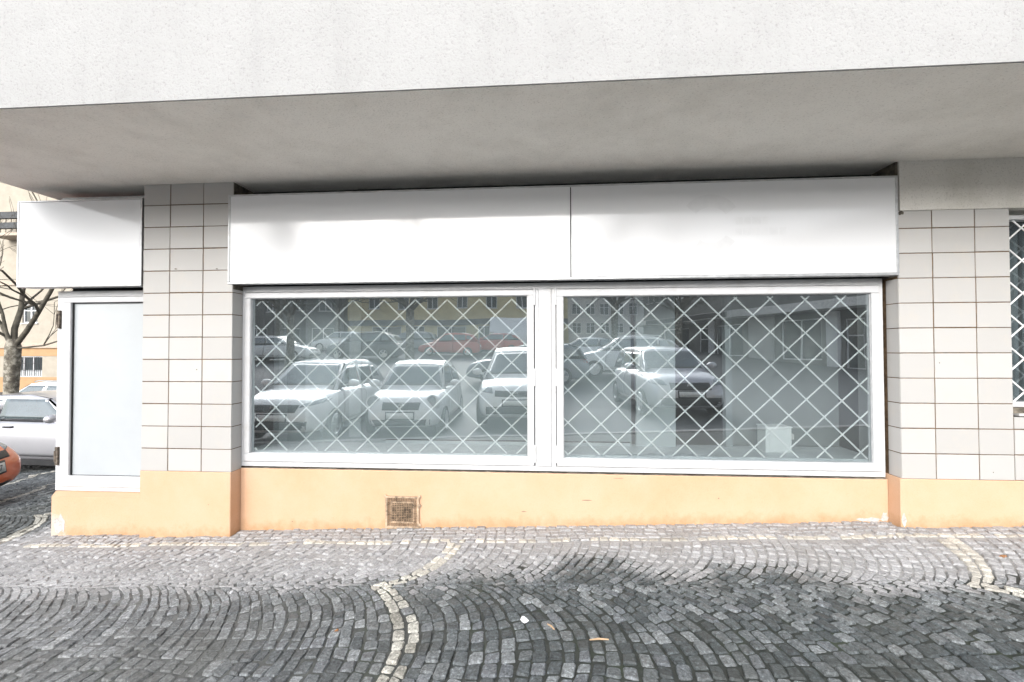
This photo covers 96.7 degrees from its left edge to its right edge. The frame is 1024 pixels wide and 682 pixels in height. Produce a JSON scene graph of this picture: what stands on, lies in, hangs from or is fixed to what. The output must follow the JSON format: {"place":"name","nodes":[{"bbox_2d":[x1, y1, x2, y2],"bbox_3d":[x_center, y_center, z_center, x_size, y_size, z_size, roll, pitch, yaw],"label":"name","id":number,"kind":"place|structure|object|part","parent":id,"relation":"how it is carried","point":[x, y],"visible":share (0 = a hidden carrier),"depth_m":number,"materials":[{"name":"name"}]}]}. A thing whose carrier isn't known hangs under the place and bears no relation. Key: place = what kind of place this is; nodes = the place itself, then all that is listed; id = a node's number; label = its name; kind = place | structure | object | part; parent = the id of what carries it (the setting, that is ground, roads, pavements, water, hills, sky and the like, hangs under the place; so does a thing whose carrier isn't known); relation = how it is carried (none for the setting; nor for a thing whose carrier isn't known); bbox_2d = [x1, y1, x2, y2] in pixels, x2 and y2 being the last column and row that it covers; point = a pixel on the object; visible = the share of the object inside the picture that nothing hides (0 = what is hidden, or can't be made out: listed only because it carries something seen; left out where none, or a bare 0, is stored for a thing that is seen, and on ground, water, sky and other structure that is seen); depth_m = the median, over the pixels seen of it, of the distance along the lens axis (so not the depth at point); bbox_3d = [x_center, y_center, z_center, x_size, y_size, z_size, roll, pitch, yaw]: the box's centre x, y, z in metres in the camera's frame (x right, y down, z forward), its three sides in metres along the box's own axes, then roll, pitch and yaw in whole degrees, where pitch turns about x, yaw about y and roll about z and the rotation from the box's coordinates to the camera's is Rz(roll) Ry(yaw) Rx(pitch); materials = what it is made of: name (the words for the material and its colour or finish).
{"place":"outdoors","nodes":[
{"label":"outdoors","id":0,"kind":"place"},
{"bbox_2d":[0,465,1023,681],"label":"pavement","id":1,"kind":"structure","parent":0,"point":[24,489],"depth_m":2.78,"materials":[{"name":"grey stone"}]},
{"bbox_2d":[520,616,528,622],"bbox_3d":[0.071,1.571,2.574,0.047,0.029,0.042,0,-1,-23],"label":"paper scrap","id":2,"kind":"object","parent":1,"relation":"on","point":[523,619],"visible":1,"depth_m":2.56,"materials":[{"name":"white paper"}]},
{"bbox_2d":[589,638,608,639],"bbox_3d":[0.455,1.556,2.378,0.100,0.010,0.012,0,-1,-1],"label":"wood splinter","id":3,"kind":"object","parent":1,"relation":"on","point":[599,639],"visible":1,"depth_m":2.38,"materials":[{"name":"beige wood"}]},
{"bbox_2d":[0,392,1023,681],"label":"ground","id":4,"kind":"structure","parent":0,"point":[702,438],"depth_m":2.74,"materials":[{"name":"grey stone"}]},
{"bbox_2d":[0,442,20,486],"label":"parked car","id":5,"kind":"object","parent":4,"relation":"on","point":[10,463],"visible":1,"depth_m":5.75,"materials":[{"name":"orange paint"}]},
{"bbox_2d":[0,390,56,465],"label":"parked car","id":6,"kind":"object","parent":4,"relation":"on","point":[28,428],"visible":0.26,"depth_m":8.50,"materials":[{"name":"silver metal"}]},
{"bbox_3d":[-8.955,1.297,8.740,1.620,0.365,0.355,0,-1,8],"label":"window","id":7,"kind":"part","parent":6,"relation":"part of","materials":[{"name":"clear glass"}]},
{"bbox_3d":[-8.979,1.823,8.494,1.720,0.615,0.152,0,-1,8],"label":"door","id":8,"kind":"part","parent":6,"relation":"part of","materials":[{"name":"silver metal"}]},
{"bbox_2d":[0,182,72,391],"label":"house","id":9,"kind":"structure","parent":4,"relation":"on","point":[38,363],"depth_m":27.38,"materials":[{"name":"paint"}]},
{"bbox_2d":[0,211,17,239],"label":"balcony","id":10,"kind":"structure","parent":9,"relation":"attached to","point":[8,225],"depth_m":26.38,"materials":[{"name":"metal"}]},
{"bbox_2d":[20,304,37,323],"bbox_3d":[-28.941,-1.611,27.384,1.120,1.185,0.220,0,-1,4],"label":"window","id":11,"kind":"structure","parent":9,"relation":"in","point":[29,312],"depth_m":27.46,"materials":[{"name":"white paint"}]},
{"bbox_2d":[20,356,41,376],"bbox_3d":[-29.054,1.532,27.382,1.940,1.250,0.130,0,-1,4],"label":"window","id":12,"kind":"structure","parent":9,"relation":"in","point":[31,366],"depth_m":27.37,"materials":[{"name":"glass"}]},
{"bbox_2d":[0,191,72,393],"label":"bare tree","id":13,"kind":"object","parent":4,"relation":"on","point":[13,347],"visible":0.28,"depth_m":10.91,"materials":[{"name":"brown plant"}]},
{"bbox_2d":[19,380,56,392],"bbox_3d":[-13.327,1.885,13.473,4.670,1.538,2.187,0,-1,8],"label":"parked car","id":14,"kind":"object","parent":4,"relation":"on","point":[47,385],"visible":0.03,"depth_m":12.83,"materials":[{"name":"white paint"}]},
{"bbox_3d":[-13.660,1.448,12.840,1.080,0.370,0.141,0,-1,8],"label":"window","id":15,"kind":"part","parent":14,"relation":"part of","materials":[{"name":"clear glass"}]},
{"bbox_3d":[-12.666,1.443,12.694,0.770,0.370,0.139,0,-1,8],"label":"window","id":16,"kind":"part","parent":14,"relation":"part of","materials":[{"name":"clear glass"}]},
{"bbox_2d":[0,0,1023,537],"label":"shop building","id":17,"kind":"structure","parent":4,"relation":"on","point":[198,394],"depth_m":3.79,"materials":[{"name":"beige tile"}]},
{"bbox_2d":[16,198,143,288],"bbox_3d":[-3.989,-0.901,4.265,1.243,0.808,0.140,0,-1,4],"label":"blank sign","id":18,"kind":"object","parent":17,"relation":"attached to","point":[83,243],"visible":0.89,"depth_m":4.20,"materials":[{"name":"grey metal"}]},
{"bbox_2d":[53,290,143,491],"bbox_3d":[-3.798,0.476,4.664,1.035,1.893,0.790,0,-1,4],"label":"side window frame","id":19,"kind":"structure","parent":17,"relation":"in","point":[100,342],"depth_m":4.32,"materials":[{"name":"white paint"}]},
{"bbox_2d":[384,494,420,528],"bbox_3d":[-0.973,1.516,4.044,0.338,0.296,0.015,0,-1,4],"label":"vent grille","id":20,"kind":"object","parent":17,"relation":"attached to","point":[402,512],"visible":1,"depth_m":4.04,"materials":[{"name":"metal"}]},
{"bbox_2d":[227,175,899,284],"bbox_3d":[0.284,-0.920,3.929,5.672,0.805,0.120,0,-1,4],"label":"blank sign","id":21,"kind":"object","parent":17,"relation":"attached to","point":[798,228],"visible":0.99,"depth_m":3.85,"materials":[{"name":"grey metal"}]},
{"bbox_2d":[241,278,885,476],"bbox_3d":[0.301,0.314,4.026,5.603,1.651,0.096,0,-1,4],"label":"shop window frame","id":22,"kind":"structure","parent":17,"relation":"in","point":[544,294],"depth_m":3.98,"materials":[{"name":"white paint"}]},
{"bbox_2d":[1009,215,1023,415],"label":"barred window frame","id":23,"kind":"structure","parent":17,"relation":"in","point":[1018,406],"depth_m":3.93,"materials":[{"name":"white paint"}]},
{"bbox_2d":[756,424,793,452],"bbox_3d":[2.403,0.889,4.164,0.248,0.232,0.175,0,-1,4],"label":"box","id":24,"kind":"object","parent":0,"point":[771,443],"visible":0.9,"depth_m":4.08,"materials":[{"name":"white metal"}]},
{"bbox_3d":[2.415,0.895,4.090,0.213,0.193,0.030,0,-1,4],"label":"door","id":25,"kind":"part","parent":24,"relation":"part of","materials":[{"name":"white metal"}]}
]}

